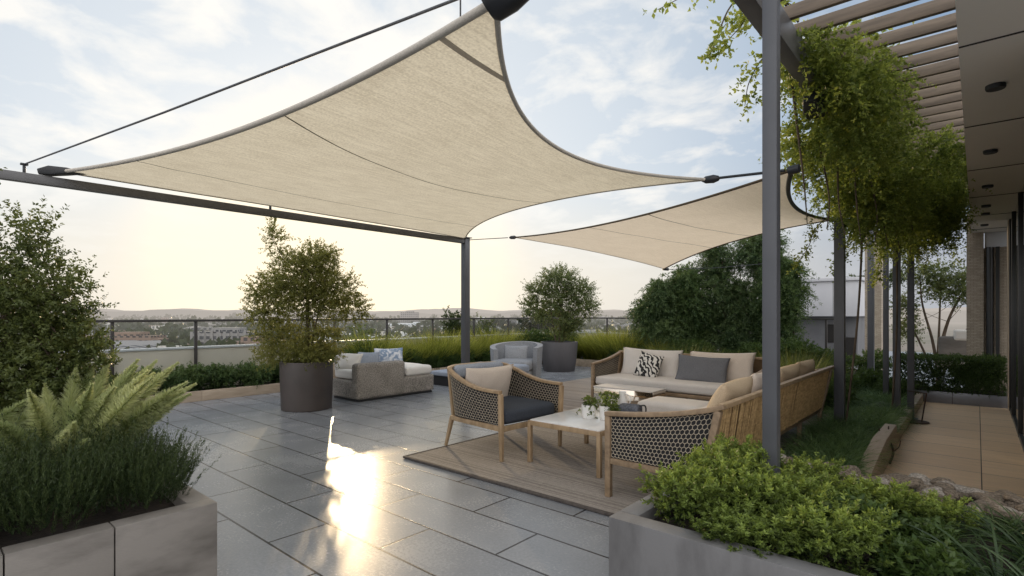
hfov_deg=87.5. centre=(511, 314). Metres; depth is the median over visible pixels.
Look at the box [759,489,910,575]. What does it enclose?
bright bush
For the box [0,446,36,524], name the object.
rosemary
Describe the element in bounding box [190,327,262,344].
city block
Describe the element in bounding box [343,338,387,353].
shrub
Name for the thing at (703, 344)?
hedge shrub
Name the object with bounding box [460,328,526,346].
ornamental grass
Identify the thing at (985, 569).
strap leaf plant
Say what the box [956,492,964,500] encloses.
rock
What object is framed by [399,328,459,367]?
ornamental grass
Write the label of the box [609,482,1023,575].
stone planter
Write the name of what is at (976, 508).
rock
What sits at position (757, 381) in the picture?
pillow
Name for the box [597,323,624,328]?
city building
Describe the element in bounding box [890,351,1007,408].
boxed hedge
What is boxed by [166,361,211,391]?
round shrub
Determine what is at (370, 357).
pillow
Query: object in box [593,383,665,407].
coffee table
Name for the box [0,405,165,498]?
rosemary
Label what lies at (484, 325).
glass railing
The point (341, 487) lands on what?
patio floor
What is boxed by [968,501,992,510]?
rock
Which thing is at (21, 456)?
rosemary
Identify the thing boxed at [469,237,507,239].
tension cable
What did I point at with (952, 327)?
land
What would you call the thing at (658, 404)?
ottoman
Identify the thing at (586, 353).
ornamental grass
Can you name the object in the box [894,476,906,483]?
rock
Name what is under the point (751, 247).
screen tree
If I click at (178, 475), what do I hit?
rosemary
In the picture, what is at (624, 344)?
hedge shrub
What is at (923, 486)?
rock
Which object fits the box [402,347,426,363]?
hedge shrub
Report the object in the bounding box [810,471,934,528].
bright bush
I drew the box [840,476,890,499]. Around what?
bright bush
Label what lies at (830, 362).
shrub
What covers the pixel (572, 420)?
coffee table
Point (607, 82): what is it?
sky
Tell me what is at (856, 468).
rock
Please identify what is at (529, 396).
armchair
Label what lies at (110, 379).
round shrub
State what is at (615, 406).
table planter
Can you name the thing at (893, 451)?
dry twig
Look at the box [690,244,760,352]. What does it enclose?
screen tree
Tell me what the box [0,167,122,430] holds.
shrub tree
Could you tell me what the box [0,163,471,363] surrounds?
sail frame
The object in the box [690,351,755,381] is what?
pillow
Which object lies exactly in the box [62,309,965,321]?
hills
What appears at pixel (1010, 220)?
window
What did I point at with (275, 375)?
round shrub
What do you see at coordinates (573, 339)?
shrub
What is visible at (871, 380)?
shrub
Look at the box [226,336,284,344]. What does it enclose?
city block
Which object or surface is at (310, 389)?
round planter
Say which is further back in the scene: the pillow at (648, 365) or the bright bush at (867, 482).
the pillow at (648, 365)
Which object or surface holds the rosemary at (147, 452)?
in the stone planter at (177, 536)
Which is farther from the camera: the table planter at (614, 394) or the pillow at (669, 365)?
the pillow at (669, 365)
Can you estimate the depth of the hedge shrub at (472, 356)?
14.28 m
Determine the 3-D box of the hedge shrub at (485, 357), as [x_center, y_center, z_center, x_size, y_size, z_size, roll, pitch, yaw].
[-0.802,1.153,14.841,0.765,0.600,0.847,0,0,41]
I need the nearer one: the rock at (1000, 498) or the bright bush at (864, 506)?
the bright bush at (864, 506)
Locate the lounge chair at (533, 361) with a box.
[490,341,542,376]
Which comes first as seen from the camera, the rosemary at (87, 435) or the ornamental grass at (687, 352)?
the rosemary at (87, 435)
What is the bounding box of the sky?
[0,0,984,311]
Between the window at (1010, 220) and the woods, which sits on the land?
the woods
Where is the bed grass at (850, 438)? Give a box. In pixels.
[780,373,931,475]
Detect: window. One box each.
[827,324,833,342]
[1009,219,1011,415]
[1012,202,1017,433]
[1018,185,1023,451]
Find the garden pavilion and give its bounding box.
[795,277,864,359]
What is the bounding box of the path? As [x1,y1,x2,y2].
[883,402,1023,497]
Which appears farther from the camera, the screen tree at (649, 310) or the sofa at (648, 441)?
the screen tree at (649, 310)
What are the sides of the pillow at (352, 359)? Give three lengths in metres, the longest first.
0.500 x 0.340 x 0.164 m
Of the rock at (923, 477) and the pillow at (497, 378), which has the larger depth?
the pillow at (497, 378)
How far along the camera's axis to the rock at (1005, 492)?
2.81 m
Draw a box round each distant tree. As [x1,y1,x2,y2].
[347,320,375,339]
[440,305,460,335]
[522,296,554,317]
[546,308,567,316]
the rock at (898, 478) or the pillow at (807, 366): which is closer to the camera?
the rock at (898, 478)
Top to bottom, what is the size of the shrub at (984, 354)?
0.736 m
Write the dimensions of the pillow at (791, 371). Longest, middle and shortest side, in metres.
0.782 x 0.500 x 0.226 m
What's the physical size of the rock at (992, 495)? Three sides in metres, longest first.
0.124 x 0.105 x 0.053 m
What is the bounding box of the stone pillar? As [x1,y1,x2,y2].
[865,232,882,368]
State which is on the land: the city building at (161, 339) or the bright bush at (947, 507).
the city building at (161, 339)
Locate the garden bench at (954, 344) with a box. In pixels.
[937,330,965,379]
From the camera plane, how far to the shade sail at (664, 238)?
7.29 m
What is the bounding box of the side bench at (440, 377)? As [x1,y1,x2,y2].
[430,369,448,385]
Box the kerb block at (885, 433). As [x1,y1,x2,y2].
[859,424,896,475]
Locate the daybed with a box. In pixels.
[332,355,433,401]
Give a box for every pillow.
[335,353,363,369]
[358,352,379,362]
[374,348,402,361]
[465,364,513,396]
[504,345,528,358]
[620,347,682,376]
[633,351,663,376]
[675,354,730,382]
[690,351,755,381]
[706,376,752,407]
[751,373,761,392]
[780,363,799,382]
[796,359,814,375]
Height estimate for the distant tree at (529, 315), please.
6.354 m
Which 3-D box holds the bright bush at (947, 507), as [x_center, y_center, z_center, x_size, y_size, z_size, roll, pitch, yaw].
[1.948,0.923,2.450,0.357,0.219,0.354,0,0,-26]
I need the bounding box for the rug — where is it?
[403,396,826,515]
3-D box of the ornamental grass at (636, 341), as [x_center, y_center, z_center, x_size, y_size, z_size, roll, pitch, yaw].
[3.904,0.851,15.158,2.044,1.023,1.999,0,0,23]
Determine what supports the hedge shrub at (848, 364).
in the planting bed at (583, 362)
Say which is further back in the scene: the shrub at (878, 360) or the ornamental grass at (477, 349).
the ornamental grass at (477, 349)
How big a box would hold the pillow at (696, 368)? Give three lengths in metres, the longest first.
0.781 x 0.430 x 0.165 m
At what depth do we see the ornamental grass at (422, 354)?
13.15 m
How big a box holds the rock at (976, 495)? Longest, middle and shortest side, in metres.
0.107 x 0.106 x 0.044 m
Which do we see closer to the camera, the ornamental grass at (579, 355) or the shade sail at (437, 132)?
the shade sail at (437, 132)
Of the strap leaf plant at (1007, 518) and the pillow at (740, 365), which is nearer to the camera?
the strap leaf plant at (1007, 518)
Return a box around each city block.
[92,332,166,340]
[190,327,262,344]
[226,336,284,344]
[400,311,418,322]
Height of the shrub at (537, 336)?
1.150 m
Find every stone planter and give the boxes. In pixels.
[0,483,216,575]
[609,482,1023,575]
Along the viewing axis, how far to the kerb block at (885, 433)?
5.16 m
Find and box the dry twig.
[879,426,900,463]
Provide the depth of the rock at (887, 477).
3.03 m
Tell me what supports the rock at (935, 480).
in the stone planter at (644, 540)
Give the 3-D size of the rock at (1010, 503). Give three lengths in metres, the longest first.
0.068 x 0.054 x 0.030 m
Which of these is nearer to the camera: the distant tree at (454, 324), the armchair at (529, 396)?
the armchair at (529, 396)
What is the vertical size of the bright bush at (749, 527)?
0.243 m
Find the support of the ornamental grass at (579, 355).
in the planting bed at (583, 362)
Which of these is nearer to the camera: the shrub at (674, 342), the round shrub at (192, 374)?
the round shrub at (192, 374)
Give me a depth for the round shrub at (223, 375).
9.83 m
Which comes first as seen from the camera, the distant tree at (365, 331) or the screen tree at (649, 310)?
the screen tree at (649, 310)
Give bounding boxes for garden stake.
[909,391,929,423]
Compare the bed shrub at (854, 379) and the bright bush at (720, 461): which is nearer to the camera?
the bright bush at (720, 461)
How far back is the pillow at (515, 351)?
11.93 m
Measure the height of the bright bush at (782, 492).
0.365 m
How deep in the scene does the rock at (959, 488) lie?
2.91 m
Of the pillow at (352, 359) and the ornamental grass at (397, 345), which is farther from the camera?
the ornamental grass at (397, 345)
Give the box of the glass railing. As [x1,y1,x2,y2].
[89,317,833,388]
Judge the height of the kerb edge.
0.150 m
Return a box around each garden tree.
[849,257,924,289]
[889,257,965,379]
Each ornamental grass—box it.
[337,328,415,354]
[360,333,431,361]
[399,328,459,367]
[401,337,438,363]
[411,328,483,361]
[439,330,493,358]
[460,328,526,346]
[460,333,503,361]
[484,328,528,345]
[551,332,588,358]
[575,330,608,359]
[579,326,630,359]
[588,325,647,356]
[624,333,657,348]
[638,337,686,349]
[645,342,724,395]
[646,343,716,352]
[735,344,858,380]
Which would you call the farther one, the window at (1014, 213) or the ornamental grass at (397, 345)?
the ornamental grass at (397, 345)
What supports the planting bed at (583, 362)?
on the patio floor at (341, 487)
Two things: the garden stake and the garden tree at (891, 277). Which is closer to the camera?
the garden stake
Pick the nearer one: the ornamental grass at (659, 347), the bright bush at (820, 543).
the bright bush at (820, 543)
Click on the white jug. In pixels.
(622, 398)
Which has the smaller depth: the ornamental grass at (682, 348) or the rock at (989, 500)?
the rock at (989, 500)
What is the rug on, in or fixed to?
on the patio floor at (341, 487)
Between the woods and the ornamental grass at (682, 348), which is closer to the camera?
the ornamental grass at (682, 348)
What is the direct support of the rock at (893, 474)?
in the stone planter at (644, 540)
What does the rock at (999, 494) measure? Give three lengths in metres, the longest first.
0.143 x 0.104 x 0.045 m
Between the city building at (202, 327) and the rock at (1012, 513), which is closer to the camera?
the rock at (1012, 513)
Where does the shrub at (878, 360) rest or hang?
in the planting bed at (583, 362)
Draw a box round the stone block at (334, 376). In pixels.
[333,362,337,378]
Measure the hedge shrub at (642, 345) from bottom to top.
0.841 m
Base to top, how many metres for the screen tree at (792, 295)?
3.436 m
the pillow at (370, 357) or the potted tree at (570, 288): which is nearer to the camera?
the pillow at (370, 357)
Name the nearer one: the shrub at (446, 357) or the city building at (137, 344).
the shrub at (446, 357)
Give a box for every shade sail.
[37,0,719,238]
[509,164,833,270]
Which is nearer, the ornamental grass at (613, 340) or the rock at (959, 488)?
the rock at (959, 488)
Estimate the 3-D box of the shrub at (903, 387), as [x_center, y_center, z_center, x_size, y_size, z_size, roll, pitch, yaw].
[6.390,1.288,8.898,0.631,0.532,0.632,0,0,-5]
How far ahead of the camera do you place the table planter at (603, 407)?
5.32 m
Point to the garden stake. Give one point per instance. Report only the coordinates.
(921, 421)
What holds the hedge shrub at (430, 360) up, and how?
in the planting bed at (225, 392)
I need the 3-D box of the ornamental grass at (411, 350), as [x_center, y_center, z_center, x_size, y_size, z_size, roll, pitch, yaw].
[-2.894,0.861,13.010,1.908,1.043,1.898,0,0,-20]
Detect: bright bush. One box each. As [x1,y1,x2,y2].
[633,459,753,534]
[668,440,779,510]
[689,497,811,558]
[695,432,789,477]
[718,464,837,543]
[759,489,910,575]
[772,471,846,494]
[780,451,849,486]
[800,489,906,558]
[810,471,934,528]
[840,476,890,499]
[867,531,981,575]
[891,488,988,537]
[892,510,981,562]
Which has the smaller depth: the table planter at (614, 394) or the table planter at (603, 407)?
the table planter at (603, 407)
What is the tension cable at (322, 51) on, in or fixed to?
attached to the sail frame
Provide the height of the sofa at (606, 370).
0.850 m
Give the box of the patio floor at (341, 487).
[137,351,961,575]
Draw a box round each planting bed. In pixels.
[143,367,446,402]
[542,356,877,375]
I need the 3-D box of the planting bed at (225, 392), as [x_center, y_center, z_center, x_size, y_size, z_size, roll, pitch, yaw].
[-2.278,1.415,13.451,0.700,0.170,13.500,0,0,41]
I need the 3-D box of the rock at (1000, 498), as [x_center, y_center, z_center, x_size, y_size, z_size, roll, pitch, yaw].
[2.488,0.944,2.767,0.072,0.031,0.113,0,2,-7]
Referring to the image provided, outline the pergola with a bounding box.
[733,0,967,488]
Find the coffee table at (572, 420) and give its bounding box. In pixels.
[527,407,604,477]
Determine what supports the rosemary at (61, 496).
in the stone planter at (177, 536)
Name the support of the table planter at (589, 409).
on the coffee table at (572, 420)
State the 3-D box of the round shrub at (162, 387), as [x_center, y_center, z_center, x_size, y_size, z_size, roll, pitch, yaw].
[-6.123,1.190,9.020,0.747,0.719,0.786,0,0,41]
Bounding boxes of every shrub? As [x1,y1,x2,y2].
[107,374,121,386]
[133,365,174,394]
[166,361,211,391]
[204,362,241,389]
[234,359,277,388]
[266,360,281,382]
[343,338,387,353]
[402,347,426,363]
[423,353,443,369]
[431,345,452,366]
[441,352,460,366]
[457,349,475,362]
[475,347,490,361]
[515,327,553,342]
[551,329,581,358]
[606,340,631,356]
[634,339,656,349]
[667,338,701,353]
[676,338,717,353]
[719,348,736,352]
[737,341,761,356]
[780,335,827,364]
[814,347,855,373]
[817,358,850,376]
[822,378,862,413]
[832,374,865,392]
[849,348,901,374]
[854,367,892,391]
[870,377,920,397]
[965,352,1006,389]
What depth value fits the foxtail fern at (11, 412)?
3.00 m
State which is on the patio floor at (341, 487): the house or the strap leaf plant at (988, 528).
the house
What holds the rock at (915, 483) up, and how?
in the stone planter at (644, 540)
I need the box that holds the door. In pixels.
[846,337,855,359]
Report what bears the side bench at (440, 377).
on the patio floor at (341, 487)
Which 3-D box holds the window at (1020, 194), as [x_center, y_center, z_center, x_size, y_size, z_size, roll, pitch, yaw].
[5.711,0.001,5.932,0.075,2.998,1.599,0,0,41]
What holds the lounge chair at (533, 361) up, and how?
on the patio floor at (341, 487)
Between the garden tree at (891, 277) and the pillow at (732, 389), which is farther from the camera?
the garden tree at (891, 277)
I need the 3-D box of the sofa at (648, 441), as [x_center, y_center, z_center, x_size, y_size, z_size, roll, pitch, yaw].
[2.378,1.051,5.487,0.964,0.850,3.860,0,0,41]
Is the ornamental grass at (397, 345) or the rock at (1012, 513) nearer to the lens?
the rock at (1012, 513)
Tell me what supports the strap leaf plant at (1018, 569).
in the stone planter at (644, 540)
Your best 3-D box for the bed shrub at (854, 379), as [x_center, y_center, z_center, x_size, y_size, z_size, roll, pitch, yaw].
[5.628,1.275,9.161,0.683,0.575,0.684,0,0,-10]
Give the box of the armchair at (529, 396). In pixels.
[444,361,563,461]
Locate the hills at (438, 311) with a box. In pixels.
[51,307,965,313]
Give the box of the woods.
[10,312,636,349]
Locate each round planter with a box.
[279,359,332,411]
[541,341,577,371]
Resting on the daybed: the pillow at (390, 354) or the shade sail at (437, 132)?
the pillow at (390, 354)
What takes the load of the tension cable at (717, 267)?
attached to the shade sail at (664, 238)
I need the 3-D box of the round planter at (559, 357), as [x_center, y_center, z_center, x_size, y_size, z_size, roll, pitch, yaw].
[1.271,1.109,14.406,1.000,0.782,1.000,0,0,41]
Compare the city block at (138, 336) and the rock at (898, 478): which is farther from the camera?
the city block at (138, 336)
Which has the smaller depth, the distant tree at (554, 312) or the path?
the path
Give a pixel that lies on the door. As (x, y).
(849, 340)
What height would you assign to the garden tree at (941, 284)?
2.713 m
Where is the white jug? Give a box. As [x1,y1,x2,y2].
[617,391,630,404]
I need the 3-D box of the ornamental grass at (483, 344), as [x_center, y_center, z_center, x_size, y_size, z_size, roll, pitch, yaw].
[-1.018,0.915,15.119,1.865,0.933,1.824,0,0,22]
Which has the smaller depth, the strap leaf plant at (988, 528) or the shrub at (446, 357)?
the strap leaf plant at (988, 528)
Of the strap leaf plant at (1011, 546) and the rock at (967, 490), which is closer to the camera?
the strap leaf plant at (1011, 546)
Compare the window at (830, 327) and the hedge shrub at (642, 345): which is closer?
the hedge shrub at (642, 345)
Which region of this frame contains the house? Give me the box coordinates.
[955,0,1023,451]
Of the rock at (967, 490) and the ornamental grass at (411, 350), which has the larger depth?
the ornamental grass at (411, 350)
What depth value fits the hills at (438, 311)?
4241.32 m
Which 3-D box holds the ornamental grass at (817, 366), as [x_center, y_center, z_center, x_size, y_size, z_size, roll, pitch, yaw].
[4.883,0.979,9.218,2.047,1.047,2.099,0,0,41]
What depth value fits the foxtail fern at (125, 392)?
3.12 m
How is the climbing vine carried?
hanging from the pergola
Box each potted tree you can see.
[236,217,374,373]
[517,261,603,342]
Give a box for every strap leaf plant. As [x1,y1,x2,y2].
[902,515,1023,575]
[915,507,1023,574]
[930,496,1023,545]
[965,495,1023,546]
[971,539,1023,575]
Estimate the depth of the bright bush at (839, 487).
2.66 m
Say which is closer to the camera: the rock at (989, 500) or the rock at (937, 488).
the rock at (989, 500)
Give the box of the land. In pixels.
[0,321,965,352]
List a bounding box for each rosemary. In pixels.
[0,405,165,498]
[0,407,80,513]
[0,422,135,535]
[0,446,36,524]
[51,415,221,512]
[91,427,191,499]
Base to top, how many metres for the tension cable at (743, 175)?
0.064 m
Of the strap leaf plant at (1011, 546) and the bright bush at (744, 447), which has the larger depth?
the bright bush at (744, 447)
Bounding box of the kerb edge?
[895,393,922,442]
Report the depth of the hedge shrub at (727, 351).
13.20 m
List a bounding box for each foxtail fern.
[0,359,197,487]
[0,399,58,427]
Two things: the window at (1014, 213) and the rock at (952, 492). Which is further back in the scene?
the window at (1014, 213)
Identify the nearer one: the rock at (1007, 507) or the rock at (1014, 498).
the rock at (1007, 507)
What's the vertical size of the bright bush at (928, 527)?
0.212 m
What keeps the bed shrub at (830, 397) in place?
on the bed ground
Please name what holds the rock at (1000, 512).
in the stone planter at (644, 540)
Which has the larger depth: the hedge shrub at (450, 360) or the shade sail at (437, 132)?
the hedge shrub at (450, 360)
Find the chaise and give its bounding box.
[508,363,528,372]
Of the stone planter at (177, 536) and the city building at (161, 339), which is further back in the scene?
the city building at (161, 339)
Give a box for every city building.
[114,340,160,348]
[151,338,188,344]
[183,326,210,330]
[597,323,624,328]
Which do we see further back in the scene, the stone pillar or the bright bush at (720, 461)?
the stone pillar
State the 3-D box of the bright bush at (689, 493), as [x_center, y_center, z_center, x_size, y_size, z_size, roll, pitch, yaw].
[0.862,0.884,2.538,0.536,0.366,0.550,0,0,41]
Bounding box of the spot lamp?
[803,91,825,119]
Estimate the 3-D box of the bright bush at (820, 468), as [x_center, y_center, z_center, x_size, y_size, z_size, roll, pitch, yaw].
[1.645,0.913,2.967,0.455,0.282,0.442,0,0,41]
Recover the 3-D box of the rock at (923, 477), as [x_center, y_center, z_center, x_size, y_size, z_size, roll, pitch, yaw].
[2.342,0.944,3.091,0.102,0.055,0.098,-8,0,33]
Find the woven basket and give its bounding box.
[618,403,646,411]
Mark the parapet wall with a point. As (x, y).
(166, 357)
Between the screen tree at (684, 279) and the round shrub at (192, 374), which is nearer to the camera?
the round shrub at (192, 374)
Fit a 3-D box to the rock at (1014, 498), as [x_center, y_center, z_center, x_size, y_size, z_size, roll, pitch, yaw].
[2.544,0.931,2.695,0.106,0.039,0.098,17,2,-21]
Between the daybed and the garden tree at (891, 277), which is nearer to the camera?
the daybed
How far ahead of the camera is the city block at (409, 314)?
892.10 m
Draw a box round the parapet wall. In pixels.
[24,332,631,392]
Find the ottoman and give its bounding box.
[638,396,708,411]
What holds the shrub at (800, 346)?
on the bed ground
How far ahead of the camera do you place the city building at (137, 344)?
260.58 m
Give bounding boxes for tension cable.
[24,0,460,164]
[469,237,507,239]
[669,264,757,269]
[719,169,784,178]
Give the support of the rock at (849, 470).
in the stone planter at (644, 540)
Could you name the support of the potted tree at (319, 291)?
in the round planter at (310, 389)
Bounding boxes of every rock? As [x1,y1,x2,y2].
[840,466,857,473]
[845,465,860,472]
[878,474,895,487]
[888,473,899,476]
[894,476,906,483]
[899,477,923,488]
[907,473,927,481]
[919,484,936,489]
[921,489,941,495]
[924,486,941,491]
[930,477,955,483]
[936,482,955,490]
[942,488,960,499]
[954,485,966,491]
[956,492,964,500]
[961,487,984,500]
[964,505,985,515]
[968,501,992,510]
[969,492,991,499]
[978,497,1006,505]
[985,492,996,498]
[985,505,1000,520]
[986,509,1008,518]
[990,492,1003,497]
[995,490,1015,494]
[995,495,1004,502]
[999,506,1016,511]
[1003,494,1023,503]
[1003,511,1023,521]
[1005,501,1019,505]
[1015,504,1023,511]
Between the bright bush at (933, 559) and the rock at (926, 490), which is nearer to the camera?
the bright bush at (933, 559)
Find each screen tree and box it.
[624,273,689,349]
[656,260,721,351]
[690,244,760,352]
[721,229,806,352]
[743,250,822,345]
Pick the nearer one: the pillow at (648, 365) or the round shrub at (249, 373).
the pillow at (648, 365)
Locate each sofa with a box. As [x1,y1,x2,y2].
[591,350,761,401]
[604,366,833,496]
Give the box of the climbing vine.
[643,0,991,421]
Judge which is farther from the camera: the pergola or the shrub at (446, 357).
the shrub at (446, 357)
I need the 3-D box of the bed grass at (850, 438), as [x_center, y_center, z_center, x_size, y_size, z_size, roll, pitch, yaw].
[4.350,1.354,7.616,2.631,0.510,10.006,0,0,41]
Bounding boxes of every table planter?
[576,395,598,418]
[595,395,617,420]
[599,390,619,403]
[607,402,620,410]
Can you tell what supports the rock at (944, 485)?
in the stone planter at (644, 540)
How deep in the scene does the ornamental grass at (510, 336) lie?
15.75 m
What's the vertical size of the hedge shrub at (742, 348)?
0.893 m
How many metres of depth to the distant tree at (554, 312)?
20.45 m
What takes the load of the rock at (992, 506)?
in the stone planter at (644, 540)

